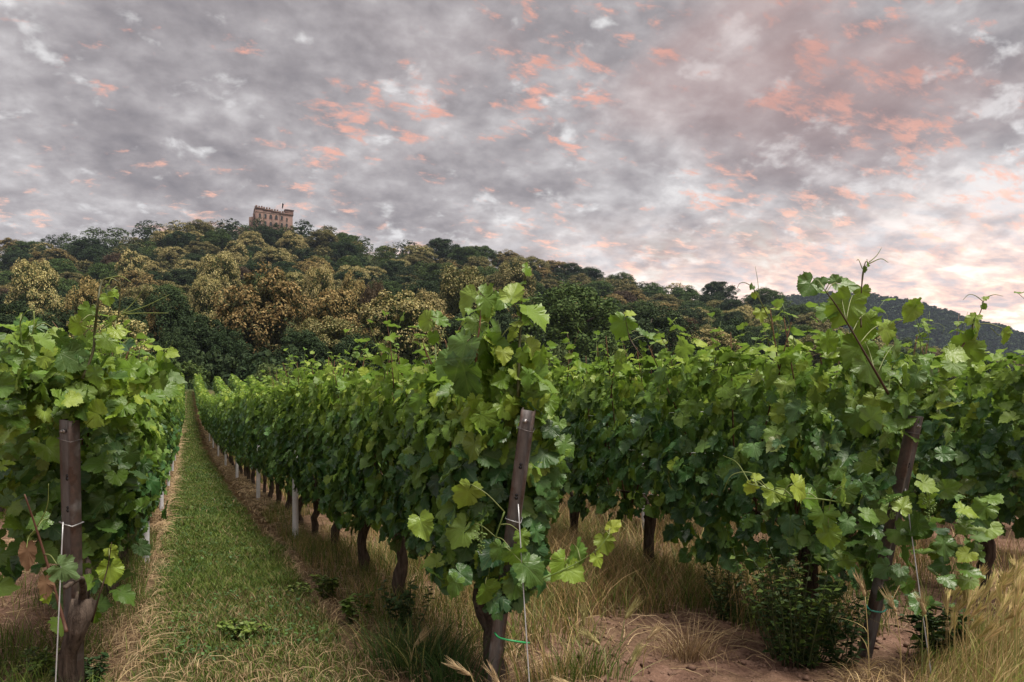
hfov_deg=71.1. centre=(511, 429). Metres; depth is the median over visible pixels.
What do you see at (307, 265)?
chestnut tree
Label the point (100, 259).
dark tree
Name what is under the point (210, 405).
grapevine
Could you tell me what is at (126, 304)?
dark tree
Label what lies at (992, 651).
barley grass
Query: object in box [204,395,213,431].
grapevine
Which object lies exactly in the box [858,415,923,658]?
end post
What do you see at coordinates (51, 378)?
grapevine
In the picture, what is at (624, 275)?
dark tree
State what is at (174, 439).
grapevine
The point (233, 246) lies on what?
chestnut tree
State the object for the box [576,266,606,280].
dark tree
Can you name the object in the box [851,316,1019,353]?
hill
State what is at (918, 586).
guy wire
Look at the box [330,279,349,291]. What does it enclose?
chestnut tree
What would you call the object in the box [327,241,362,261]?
dark tree
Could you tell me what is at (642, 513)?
stake
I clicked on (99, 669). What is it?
weed
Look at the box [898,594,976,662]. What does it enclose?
weed
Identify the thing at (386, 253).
hill forest
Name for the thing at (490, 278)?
chestnut tree
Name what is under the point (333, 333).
chestnut tree
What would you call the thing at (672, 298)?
chestnut tree
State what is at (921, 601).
barley stalk
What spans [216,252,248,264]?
chestnut tree
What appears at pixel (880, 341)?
chestnut tree
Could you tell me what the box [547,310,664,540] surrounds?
grapevine
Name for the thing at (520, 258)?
chestnut tree
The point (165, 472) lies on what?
grapevine
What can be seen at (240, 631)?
weed
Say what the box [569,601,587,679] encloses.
barley stalk
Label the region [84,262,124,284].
dark tree
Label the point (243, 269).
dark tree
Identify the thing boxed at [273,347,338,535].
grapevine
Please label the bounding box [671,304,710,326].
dark tree
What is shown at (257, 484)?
stake
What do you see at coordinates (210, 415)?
grapevine
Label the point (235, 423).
grapevine
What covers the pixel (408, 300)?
chestnut tree
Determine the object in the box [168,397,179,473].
grapevine
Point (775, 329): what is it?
dark tree
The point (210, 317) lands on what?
chestnut tree
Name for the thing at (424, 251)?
chestnut tree
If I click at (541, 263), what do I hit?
chestnut tree
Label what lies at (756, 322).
chestnut tree
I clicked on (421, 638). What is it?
barley stalk
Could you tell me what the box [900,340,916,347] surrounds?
dark tree
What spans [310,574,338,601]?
weed
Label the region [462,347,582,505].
grapevine
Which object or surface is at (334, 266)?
dark tree
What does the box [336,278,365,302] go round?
chestnut tree
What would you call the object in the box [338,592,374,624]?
weed
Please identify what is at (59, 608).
guy wire
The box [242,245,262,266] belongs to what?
dark tree
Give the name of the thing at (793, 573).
weed
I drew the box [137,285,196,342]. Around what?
dark tree
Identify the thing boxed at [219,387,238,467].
grapevine
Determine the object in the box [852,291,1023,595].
grapevine
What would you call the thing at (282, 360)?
shrub
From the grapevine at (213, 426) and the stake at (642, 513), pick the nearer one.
the stake at (642, 513)
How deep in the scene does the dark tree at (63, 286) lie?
244.56 m
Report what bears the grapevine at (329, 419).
on the ground at (664, 666)
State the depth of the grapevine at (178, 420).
14.26 m
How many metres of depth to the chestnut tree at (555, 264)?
435.18 m
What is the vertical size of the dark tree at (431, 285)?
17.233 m
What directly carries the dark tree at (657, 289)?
on the ground at (664, 666)
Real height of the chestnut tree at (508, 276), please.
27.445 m
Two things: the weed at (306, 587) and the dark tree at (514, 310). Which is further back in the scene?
the dark tree at (514, 310)
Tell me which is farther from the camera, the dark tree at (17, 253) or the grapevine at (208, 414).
the dark tree at (17, 253)
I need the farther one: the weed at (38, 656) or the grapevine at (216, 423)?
the grapevine at (216, 423)
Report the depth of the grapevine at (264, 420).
8.09 m
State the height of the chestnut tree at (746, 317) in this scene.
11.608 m
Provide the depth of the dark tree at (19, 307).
88.87 m
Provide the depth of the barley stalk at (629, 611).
2.55 m
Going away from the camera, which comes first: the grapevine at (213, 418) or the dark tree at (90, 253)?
the grapevine at (213, 418)
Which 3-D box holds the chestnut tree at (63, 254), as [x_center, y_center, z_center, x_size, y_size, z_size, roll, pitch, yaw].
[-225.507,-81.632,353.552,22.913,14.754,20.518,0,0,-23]
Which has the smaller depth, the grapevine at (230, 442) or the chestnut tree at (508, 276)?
the grapevine at (230, 442)
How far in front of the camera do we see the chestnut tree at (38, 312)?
149.03 m
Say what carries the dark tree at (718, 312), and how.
on the ground at (664, 666)
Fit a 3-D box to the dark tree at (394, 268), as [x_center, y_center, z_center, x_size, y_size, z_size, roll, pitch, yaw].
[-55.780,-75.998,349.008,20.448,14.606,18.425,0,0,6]
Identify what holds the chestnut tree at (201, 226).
on the ground at (664, 666)
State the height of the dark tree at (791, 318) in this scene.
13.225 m
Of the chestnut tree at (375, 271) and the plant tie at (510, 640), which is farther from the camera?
the chestnut tree at (375, 271)
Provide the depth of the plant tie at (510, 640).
2.43 m
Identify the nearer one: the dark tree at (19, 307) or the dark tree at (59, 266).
the dark tree at (19, 307)
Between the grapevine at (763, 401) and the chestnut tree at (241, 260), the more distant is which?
the chestnut tree at (241, 260)
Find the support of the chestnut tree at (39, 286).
on the ground at (664, 666)
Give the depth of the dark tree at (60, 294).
216.49 m
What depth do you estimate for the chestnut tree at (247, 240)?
375.41 m
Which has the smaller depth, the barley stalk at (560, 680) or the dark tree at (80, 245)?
the barley stalk at (560, 680)
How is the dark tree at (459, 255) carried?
on the ground at (664, 666)
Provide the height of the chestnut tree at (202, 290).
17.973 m
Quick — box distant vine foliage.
[176,372,300,430]
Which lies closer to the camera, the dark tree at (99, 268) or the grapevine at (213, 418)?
the grapevine at (213, 418)
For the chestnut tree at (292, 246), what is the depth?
365.97 m
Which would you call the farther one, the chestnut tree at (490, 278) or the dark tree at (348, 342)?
the chestnut tree at (490, 278)
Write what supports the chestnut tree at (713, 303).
on the ground at (664, 666)
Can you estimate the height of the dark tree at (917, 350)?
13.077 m
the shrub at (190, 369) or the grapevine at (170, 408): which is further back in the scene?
the shrub at (190, 369)
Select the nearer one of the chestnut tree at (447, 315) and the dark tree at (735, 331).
the chestnut tree at (447, 315)
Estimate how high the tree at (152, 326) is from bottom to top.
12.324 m
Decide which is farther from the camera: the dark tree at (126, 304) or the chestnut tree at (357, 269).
the chestnut tree at (357, 269)
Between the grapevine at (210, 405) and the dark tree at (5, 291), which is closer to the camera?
the grapevine at (210, 405)
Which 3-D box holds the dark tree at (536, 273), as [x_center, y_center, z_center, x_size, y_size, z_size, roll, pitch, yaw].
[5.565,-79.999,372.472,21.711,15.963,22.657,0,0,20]
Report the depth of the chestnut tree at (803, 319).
295.83 m
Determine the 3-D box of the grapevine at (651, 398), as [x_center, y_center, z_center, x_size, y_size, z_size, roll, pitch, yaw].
[0.986,0.152,4.080,0.906,1.724,1.971,0,0,-24]
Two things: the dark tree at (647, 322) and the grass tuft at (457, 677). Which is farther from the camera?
the dark tree at (647, 322)
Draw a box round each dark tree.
[0,249,32,271]
[0,270,19,285]
[0,287,21,295]
[0,291,24,304]
[0,299,34,349]
[2,240,47,254]
[11,255,39,269]
[31,306,81,337]
[46,258,83,277]
[55,287,71,306]
[56,277,78,292]
[63,237,112,266]
[63,283,111,294]
[76,244,109,269]
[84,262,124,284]
[87,253,130,272]
[98,267,123,288]
[99,302,154,351]
[100,252,132,267]
[114,296,143,310]
[131,253,168,270]
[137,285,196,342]
[145,271,162,283]
[150,326,198,362]
[152,284,188,303]
[160,268,197,288]
[161,230,196,247]
[175,314,232,358]
[177,253,204,268]
[199,228,236,250]
[210,328,253,360]
[225,266,251,281]
[241,274,264,304]
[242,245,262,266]
[242,259,271,274]
[252,225,283,247]
[269,266,303,279]
[269,329,330,365]
[271,261,299,268]
[292,246,317,265]
[326,260,340,273]
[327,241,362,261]
[331,233,357,244]
[331,332,389,370]
[332,270,374,288]
[336,255,366,271]
[348,255,372,267]
[356,278,387,335]
[368,280,402,295]
[380,260,416,278]
[384,276,420,293]
[408,270,454,313]
[416,316,473,354]
[417,262,461,280]
[426,237,459,260]
[447,246,480,268]
[452,308,495,327]
[471,245,498,265]
[471,308,526,348]
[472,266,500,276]
[503,260,542,281]
[507,280,632,367]
[508,301,549,348]
[528,279,544,292]
[532,289,567,304]
[554,262,585,282]
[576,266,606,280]
[580,280,614,297]
[581,314,600,357]
[603,298,622,310]
[605,271,634,286]
[610,301,701,376]
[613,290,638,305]
[614,299,659,313]
[641,283,670,300]
[668,314,703,351]
[670,285,700,302]
[670,338,714,373]
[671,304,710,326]
[680,300,701,305]
[688,303,716,319]
[694,291,728,303]
[695,306,727,323]
[700,281,739,298]
[709,316,755,351]
[715,299,744,312]
[717,310,746,325]
[744,287,787,309]
[748,327,775,363]
[750,326,779,350]
[752,304,775,321]
[752,315,787,329]
[769,308,804,328]
[770,325,780,344]
[778,328,805,347]
[783,324,816,344]
[784,302,821,326]
[885,348,919,369]
[899,337,913,347]
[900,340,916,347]
[902,348,937,369]
[954,360,1016,387]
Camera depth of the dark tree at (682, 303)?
323.95 m
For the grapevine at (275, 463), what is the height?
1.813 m
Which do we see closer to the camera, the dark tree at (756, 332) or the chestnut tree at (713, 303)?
the dark tree at (756, 332)
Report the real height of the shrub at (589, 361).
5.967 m
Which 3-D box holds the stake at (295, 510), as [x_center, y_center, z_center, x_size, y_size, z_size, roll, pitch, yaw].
[-1.914,0.619,6.335,0.051,0.880,0.023,0,-1,-25]
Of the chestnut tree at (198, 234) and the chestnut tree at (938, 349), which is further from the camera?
the chestnut tree at (198, 234)
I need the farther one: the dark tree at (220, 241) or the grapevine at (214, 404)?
the dark tree at (220, 241)
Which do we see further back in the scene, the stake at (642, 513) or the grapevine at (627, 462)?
the grapevine at (627, 462)
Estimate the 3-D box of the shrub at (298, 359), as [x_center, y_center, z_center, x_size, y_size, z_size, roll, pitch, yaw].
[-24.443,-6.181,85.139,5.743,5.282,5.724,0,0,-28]
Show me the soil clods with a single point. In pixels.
(806, 677)
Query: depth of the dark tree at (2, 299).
173.37 m
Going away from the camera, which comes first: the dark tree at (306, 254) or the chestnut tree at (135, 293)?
the chestnut tree at (135, 293)
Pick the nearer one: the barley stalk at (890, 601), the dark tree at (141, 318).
the barley stalk at (890, 601)
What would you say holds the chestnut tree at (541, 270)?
on the ground at (664, 666)
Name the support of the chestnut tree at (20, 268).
on the ground at (664, 666)
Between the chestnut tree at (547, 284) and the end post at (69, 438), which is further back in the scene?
the chestnut tree at (547, 284)
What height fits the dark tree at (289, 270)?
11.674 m
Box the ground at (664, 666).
[0,238,1023,681]
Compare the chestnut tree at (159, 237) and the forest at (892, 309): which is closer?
the chestnut tree at (159, 237)
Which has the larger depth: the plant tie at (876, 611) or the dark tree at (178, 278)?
the dark tree at (178, 278)
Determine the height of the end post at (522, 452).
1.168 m
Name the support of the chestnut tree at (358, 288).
on the ground at (664, 666)
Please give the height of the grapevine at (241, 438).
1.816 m
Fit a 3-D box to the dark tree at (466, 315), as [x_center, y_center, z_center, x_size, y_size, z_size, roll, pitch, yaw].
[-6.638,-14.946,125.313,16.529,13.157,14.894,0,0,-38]
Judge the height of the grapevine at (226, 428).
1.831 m
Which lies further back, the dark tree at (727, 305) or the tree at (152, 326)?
the dark tree at (727, 305)
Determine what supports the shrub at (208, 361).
on the ground at (664, 666)
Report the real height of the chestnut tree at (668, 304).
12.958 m
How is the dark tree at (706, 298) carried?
on the ground at (664, 666)
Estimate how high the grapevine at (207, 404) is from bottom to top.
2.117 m
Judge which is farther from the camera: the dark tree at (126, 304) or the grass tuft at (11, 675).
the dark tree at (126, 304)
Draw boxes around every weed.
[11,645,60,681]
[48,652,109,681]
[213,618,273,637]
[285,582,315,595]
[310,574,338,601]
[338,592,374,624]
[377,579,434,637]
[701,560,752,621]
[729,540,870,668]
[753,537,804,626]
[811,602,870,668]
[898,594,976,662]
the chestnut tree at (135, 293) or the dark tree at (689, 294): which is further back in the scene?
the dark tree at (689, 294)
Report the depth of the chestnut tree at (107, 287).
265.83 m
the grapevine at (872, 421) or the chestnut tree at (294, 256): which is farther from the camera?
the chestnut tree at (294, 256)
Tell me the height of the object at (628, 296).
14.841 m
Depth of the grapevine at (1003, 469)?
5.34 m
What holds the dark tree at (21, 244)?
on the ground at (664, 666)
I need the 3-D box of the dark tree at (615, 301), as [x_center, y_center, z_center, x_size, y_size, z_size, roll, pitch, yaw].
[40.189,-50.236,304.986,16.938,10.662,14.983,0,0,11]
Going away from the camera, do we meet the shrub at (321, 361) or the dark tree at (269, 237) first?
the shrub at (321, 361)
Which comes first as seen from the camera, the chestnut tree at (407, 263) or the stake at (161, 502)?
the stake at (161, 502)
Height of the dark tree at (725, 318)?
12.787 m
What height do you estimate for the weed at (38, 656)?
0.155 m
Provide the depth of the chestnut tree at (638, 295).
341.06 m
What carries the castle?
on the ground at (664, 666)
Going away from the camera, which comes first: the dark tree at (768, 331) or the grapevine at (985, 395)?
the grapevine at (985, 395)
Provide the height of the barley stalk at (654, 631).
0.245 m
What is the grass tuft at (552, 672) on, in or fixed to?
on the ground at (664, 666)
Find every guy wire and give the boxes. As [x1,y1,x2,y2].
[55,522,63,681]
[518,504,529,681]
[905,489,932,679]
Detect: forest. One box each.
[0,217,846,331]
[745,291,1023,356]
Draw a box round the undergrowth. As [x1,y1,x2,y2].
[185,381,607,389]
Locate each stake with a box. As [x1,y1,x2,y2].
[142,516,149,564]
[159,492,163,510]
[236,462,238,479]
[256,445,259,499]
[292,450,297,535]
[641,463,644,533]
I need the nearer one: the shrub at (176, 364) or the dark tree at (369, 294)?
the shrub at (176, 364)
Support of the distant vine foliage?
on the ground at (664, 666)
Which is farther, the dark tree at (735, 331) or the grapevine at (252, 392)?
the dark tree at (735, 331)
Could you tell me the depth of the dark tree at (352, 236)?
456.69 m
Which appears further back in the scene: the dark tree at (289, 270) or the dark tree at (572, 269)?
the dark tree at (572, 269)
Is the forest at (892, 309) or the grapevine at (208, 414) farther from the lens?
the forest at (892, 309)
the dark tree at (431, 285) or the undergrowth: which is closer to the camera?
the undergrowth
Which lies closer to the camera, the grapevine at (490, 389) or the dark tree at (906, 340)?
the grapevine at (490, 389)
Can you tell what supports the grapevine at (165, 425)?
on the ground at (664, 666)
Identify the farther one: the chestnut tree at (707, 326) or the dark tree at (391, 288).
the dark tree at (391, 288)
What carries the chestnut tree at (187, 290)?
on the ground at (664, 666)
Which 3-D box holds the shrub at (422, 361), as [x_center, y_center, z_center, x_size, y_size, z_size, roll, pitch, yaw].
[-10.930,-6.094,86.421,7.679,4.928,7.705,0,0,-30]
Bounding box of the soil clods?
[547,574,969,681]
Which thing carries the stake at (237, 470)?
on the ground at (664, 666)
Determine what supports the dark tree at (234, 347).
on the ground at (664, 666)
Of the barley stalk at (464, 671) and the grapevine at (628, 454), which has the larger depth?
the grapevine at (628, 454)
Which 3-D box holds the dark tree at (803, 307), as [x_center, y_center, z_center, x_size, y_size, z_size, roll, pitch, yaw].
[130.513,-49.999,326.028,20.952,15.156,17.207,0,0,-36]
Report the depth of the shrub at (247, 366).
79.64 m
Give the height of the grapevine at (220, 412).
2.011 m
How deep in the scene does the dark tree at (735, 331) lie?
159.89 m
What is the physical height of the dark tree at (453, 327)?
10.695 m
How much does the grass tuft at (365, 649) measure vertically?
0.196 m
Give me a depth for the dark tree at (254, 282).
228.95 m
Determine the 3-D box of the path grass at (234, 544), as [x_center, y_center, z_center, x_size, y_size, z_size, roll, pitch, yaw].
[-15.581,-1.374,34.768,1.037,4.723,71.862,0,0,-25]
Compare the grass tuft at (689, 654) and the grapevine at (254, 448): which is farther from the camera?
the grapevine at (254, 448)
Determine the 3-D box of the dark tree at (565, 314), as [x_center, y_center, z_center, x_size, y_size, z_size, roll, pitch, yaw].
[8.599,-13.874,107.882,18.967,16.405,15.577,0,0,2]
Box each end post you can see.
[57,418,84,681]
[485,408,535,681]
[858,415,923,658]
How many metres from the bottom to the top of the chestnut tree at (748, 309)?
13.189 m
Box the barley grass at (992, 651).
[797,556,1023,681]
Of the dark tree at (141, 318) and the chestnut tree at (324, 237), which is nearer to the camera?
the dark tree at (141, 318)
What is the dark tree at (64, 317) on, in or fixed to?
on the ground at (664, 666)
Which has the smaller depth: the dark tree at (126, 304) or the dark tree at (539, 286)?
the dark tree at (126, 304)
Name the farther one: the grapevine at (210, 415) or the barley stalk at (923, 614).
the grapevine at (210, 415)
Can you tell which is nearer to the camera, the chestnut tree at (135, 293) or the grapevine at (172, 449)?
the grapevine at (172, 449)
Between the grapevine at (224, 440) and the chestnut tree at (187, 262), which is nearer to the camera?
the grapevine at (224, 440)
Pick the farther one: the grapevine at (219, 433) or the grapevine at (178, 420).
the grapevine at (219, 433)
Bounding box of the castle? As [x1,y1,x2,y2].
[238,203,293,234]
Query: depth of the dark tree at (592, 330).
161.51 m
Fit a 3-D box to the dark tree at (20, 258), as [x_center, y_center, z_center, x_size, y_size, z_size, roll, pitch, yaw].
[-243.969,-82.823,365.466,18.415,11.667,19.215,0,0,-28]
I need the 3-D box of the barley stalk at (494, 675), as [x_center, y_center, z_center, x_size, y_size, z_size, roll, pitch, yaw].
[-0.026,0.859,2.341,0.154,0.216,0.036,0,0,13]
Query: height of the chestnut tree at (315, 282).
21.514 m
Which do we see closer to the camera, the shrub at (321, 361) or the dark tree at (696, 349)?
the shrub at (321, 361)
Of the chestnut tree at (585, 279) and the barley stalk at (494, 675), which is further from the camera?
the chestnut tree at (585, 279)
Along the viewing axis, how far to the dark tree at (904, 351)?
207.37 m
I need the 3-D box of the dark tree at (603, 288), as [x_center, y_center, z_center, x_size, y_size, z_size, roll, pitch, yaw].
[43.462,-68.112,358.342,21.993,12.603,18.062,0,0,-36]
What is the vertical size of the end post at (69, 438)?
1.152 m
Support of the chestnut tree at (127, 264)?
on the ground at (664, 666)
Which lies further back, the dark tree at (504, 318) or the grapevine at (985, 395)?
the dark tree at (504, 318)
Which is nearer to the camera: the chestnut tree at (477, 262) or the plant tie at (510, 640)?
the plant tie at (510, 640)
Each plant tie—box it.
[494,632,529,643]
[866,604,886,612]
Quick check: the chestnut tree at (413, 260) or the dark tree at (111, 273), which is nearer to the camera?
the dark tree at (111, 273)
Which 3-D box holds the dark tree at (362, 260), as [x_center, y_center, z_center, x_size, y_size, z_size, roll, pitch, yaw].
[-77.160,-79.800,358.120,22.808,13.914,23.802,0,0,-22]
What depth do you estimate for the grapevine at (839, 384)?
4.77 m
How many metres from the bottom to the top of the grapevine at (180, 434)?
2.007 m
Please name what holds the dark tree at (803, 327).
on the ground at (664, 666)
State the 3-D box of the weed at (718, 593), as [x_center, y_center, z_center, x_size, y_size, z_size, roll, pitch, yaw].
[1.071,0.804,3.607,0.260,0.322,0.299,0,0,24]
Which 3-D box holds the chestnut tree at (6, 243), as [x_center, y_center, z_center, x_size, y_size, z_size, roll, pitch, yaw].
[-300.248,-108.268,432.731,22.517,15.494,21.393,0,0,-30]
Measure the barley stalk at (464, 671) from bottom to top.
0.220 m
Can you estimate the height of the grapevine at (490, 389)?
1.626 m
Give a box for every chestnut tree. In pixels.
[0,237,24,260]
[3,257,65,312]
[7,307,53,318]
[9,263,39,274]
[28,247,80,271]
[57,301,128,321]
[59,271,83,283]
[63,274,109,327]
[66,305,154,355]
[87,279,111,290]
[111,270,165,292]
[112,248,144,289]
[118,284,168,306]
[129,255,165,275]
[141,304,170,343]
[149,230,176,249]
[156,246,190,268]
[161,280,196,298]
[167,259,202,271]
[174,231,204,245]
[181,219,215,234]
[183,240,219,256]
[187,274,223,316]
[191,252,241,309]
[194,309,274,353]
[211,261,316,361]
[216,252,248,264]
[219,240,249,263]
[236,231,269,252]
[252,246,293,266]
[253,246,297,264]
[255,270,312,313]
[276,230,308,253]
[287,316,358,360]
[292,261,323,276]
[299,256,334,277]
[299,288,368,337]
[300,264,334,322]
[304,228,338,250]
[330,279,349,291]
[333,265,371,284]
[336,269,365,319]
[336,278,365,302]
[344,289,445,369]
[361,265,388,280]
[386,258,411,275]
[401,253,431,276]
[403,244,437,263]
[410,312,453,363]
[416,288,447,328]
[432,263,488,317]
[462,256,493,269]
[486,274,503,289]
[489,249,522,269]
[493,258,536,314]
[497,256,537,268]
[526,256,550,273]
[536,267,560,280]
[538,278,568,296]
[545,260,568,272]
[567,273,591,286]
[600,293,629,308]
[614,283,642,292]
[628,290,648,300]
[650,294,683,307]
[656,303,679,312]
[684,307,713,325]
[686,327,740,352]
[701,324,710,330]
[705,299,723,307]
[712,308,753,325]
[731,305,755,323]
[747,319,782,330]
[786,333,835,367]
[788,312,829,332]
[797,324,820,333]
[829,320,850,332]
[872,336,889,346]
[917,346,943,354]
[989,359,1018,368]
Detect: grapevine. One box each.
[0,276,186,681]
[68,318,179,598]
[83,325,172,563]
[114,341,175,481]
[114,351,168,512]
[140,357,177,458]
[165,421,175,479]
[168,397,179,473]
[171,398,177,461]
[174,388,183,454]
[174,396,182,438]
[174,397,180,445]
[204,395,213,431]
[205,397,220,431]
[206,394,219,435]
[206,396,220,444]
[208,395,221,449]
[210,394,228,454]
[210,396,222,453]
[212,392,227,458]
[213,390,229,461]
[213,391,233,456]
[216,403,234,466]
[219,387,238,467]
[219,389,237,463]
[221,391,242,473]
[222,393,243,470]
[227,379,254,480]
[227,387,259,476]
[232,382,270,484]
[236,383,260,480]
[239,374,275,492]
[245,376,279,498]
[248,363,295,503]
[254,360,308,510]
[263,356,330,523]
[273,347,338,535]
[284,346,379,550]
[303,329,410,576]
[330,310,475,601]
[388,262,621,679]
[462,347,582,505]
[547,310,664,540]
[561,267,772,575]
[581,365,646,521]
[623,346,722,493]
[635,247,1004,630]
[678,335,815,513]
[759,311,961,537]
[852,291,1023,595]
[913,381,988,492]
[952,386,1023,504]
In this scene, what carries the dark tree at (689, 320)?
on the ground at (664, 666)
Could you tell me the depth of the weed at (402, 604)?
3.27 m
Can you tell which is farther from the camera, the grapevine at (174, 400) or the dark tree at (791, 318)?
the dark tree at (791, 318)
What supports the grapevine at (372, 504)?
on the ground at (664, 666)
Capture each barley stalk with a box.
[404,626,429,676]
[442,658,473,681]
[482,659,499,681]
[551,675,567,681]
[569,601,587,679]
[577,626,616,681]
[608,595,645,681]
[628,640,658,681]
[642,620,665,675]
[843,570,869,681]
[876,585,901,681]
[913,588,931,679]
[914,589,932,675]
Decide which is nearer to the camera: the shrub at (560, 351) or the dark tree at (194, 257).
the shrub at (560, 351)
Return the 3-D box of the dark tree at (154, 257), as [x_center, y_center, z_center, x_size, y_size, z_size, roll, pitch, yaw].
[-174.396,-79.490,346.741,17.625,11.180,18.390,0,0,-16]
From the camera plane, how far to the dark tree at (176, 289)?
207.98 m
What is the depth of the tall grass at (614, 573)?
3.98 m
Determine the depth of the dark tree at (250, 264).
278.25 m
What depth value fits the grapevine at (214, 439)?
22.48 m
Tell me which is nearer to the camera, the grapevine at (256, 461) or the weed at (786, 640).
the weed at (786, 640)
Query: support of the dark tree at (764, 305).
on the ground at (664, 666)
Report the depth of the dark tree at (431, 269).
328.55 m
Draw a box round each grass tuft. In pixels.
[0,655,57,681]
[247,570,305,588]
[332,613,449,663]
[344,597,504,681]
[391,631,506,681]
[486,625,612,681]
[527,624,656,681]
[627,608,757,663]
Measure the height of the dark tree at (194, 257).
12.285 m
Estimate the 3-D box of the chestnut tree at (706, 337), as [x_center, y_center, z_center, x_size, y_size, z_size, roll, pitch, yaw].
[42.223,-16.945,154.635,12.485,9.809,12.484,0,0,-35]
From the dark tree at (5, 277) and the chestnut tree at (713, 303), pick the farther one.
the chestnut tree at (713, 303)
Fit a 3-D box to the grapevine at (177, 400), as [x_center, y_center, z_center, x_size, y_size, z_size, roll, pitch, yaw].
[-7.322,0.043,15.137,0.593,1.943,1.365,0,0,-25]
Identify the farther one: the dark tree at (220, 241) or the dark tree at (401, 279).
the dark tree at (220, 241)
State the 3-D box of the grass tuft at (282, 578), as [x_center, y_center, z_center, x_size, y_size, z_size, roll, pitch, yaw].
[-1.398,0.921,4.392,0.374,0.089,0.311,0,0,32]
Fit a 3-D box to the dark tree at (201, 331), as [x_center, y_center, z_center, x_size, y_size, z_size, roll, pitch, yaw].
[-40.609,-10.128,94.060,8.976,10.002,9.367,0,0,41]
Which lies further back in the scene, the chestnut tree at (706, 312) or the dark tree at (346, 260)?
the dark tree at (346, 260)
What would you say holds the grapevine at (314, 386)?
on the ground at (664, 666)
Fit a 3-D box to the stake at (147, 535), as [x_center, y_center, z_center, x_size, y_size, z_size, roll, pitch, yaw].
[-2.552,0.608,4.998,0.044,0.880,0.021,0,-1,-25]
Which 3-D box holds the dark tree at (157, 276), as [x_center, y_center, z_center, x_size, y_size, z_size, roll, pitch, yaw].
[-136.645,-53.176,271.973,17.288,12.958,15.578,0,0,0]
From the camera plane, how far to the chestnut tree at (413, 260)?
377.90 m
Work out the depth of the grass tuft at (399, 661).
2.74 m
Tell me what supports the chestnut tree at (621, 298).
on the ground at (664, 666)
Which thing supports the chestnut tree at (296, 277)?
on the ground at (664, 666)
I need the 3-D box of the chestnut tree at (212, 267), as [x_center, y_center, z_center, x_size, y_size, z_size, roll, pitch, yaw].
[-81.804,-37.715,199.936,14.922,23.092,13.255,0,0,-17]
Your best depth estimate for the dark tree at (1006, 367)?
221.88 m
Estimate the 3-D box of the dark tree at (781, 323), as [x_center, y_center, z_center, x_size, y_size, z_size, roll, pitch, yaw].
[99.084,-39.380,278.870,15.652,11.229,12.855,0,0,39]
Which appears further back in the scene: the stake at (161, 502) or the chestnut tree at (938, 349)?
the chestnut tree at (938, 349)
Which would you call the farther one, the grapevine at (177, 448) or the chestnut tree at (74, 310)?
the chestnut tree at (74, 310)
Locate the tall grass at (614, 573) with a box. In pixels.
[0,453,1023,681]
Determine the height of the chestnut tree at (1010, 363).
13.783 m
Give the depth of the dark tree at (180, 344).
83.18 m
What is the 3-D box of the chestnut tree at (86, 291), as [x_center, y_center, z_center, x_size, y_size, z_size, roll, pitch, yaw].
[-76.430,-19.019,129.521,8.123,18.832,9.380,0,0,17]
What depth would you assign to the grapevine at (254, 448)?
9.73 m
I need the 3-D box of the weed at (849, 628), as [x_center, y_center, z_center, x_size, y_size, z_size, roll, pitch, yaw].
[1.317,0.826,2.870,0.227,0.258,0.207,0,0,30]
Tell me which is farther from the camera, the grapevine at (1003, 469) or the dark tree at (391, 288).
the dark tree at (391, 288)
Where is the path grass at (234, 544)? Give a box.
[124,390,393,681]
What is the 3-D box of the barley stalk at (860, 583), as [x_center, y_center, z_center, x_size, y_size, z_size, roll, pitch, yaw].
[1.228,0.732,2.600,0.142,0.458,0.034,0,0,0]
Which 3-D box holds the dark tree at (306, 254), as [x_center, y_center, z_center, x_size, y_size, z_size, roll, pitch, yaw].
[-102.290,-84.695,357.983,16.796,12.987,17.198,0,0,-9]
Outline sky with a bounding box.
[0,0,1023,331]
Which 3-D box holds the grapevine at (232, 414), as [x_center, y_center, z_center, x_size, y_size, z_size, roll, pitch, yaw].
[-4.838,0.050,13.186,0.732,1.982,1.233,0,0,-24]
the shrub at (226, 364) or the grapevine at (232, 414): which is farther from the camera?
the shrub at (226, 364)
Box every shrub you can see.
[132,352,182,372]
[179,360,210,388]
[191,349,231,385]
[214,350,252,383]
[233,347,295,382]
[251,363,281,382]
[276,354,294,371]
[293,355,316,370]
[311,353,354,374]
[409,358,432,369]
[545,342,578,387]
[575,356,603,381]
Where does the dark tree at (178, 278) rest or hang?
on the ground at (664, 666)
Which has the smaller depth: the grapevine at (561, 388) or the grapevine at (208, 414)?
the grapevine at (561, 388)
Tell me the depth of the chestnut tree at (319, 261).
301.56 m
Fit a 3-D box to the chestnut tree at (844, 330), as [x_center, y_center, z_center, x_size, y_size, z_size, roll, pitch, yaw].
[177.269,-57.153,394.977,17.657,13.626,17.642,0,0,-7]
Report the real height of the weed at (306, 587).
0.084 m
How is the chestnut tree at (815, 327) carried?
on the ground at (664, 666)
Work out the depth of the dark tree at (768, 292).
396.17 m
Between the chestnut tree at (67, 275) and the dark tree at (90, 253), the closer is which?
the chestnut tree at (67, 275)
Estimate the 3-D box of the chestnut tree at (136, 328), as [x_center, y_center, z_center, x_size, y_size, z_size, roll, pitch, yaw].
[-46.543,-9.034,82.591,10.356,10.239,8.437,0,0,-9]
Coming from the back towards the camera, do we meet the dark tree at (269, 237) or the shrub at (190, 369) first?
the dark tree at (269, 237)
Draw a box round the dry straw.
[0,392,1008,681]
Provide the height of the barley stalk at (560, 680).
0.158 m
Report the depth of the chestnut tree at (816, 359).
190.74 m
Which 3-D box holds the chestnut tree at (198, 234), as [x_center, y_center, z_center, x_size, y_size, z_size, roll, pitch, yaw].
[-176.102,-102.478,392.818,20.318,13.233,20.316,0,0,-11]
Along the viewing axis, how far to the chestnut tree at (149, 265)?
304.62 m
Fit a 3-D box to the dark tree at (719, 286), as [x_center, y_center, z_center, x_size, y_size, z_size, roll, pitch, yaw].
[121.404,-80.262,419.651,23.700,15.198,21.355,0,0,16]

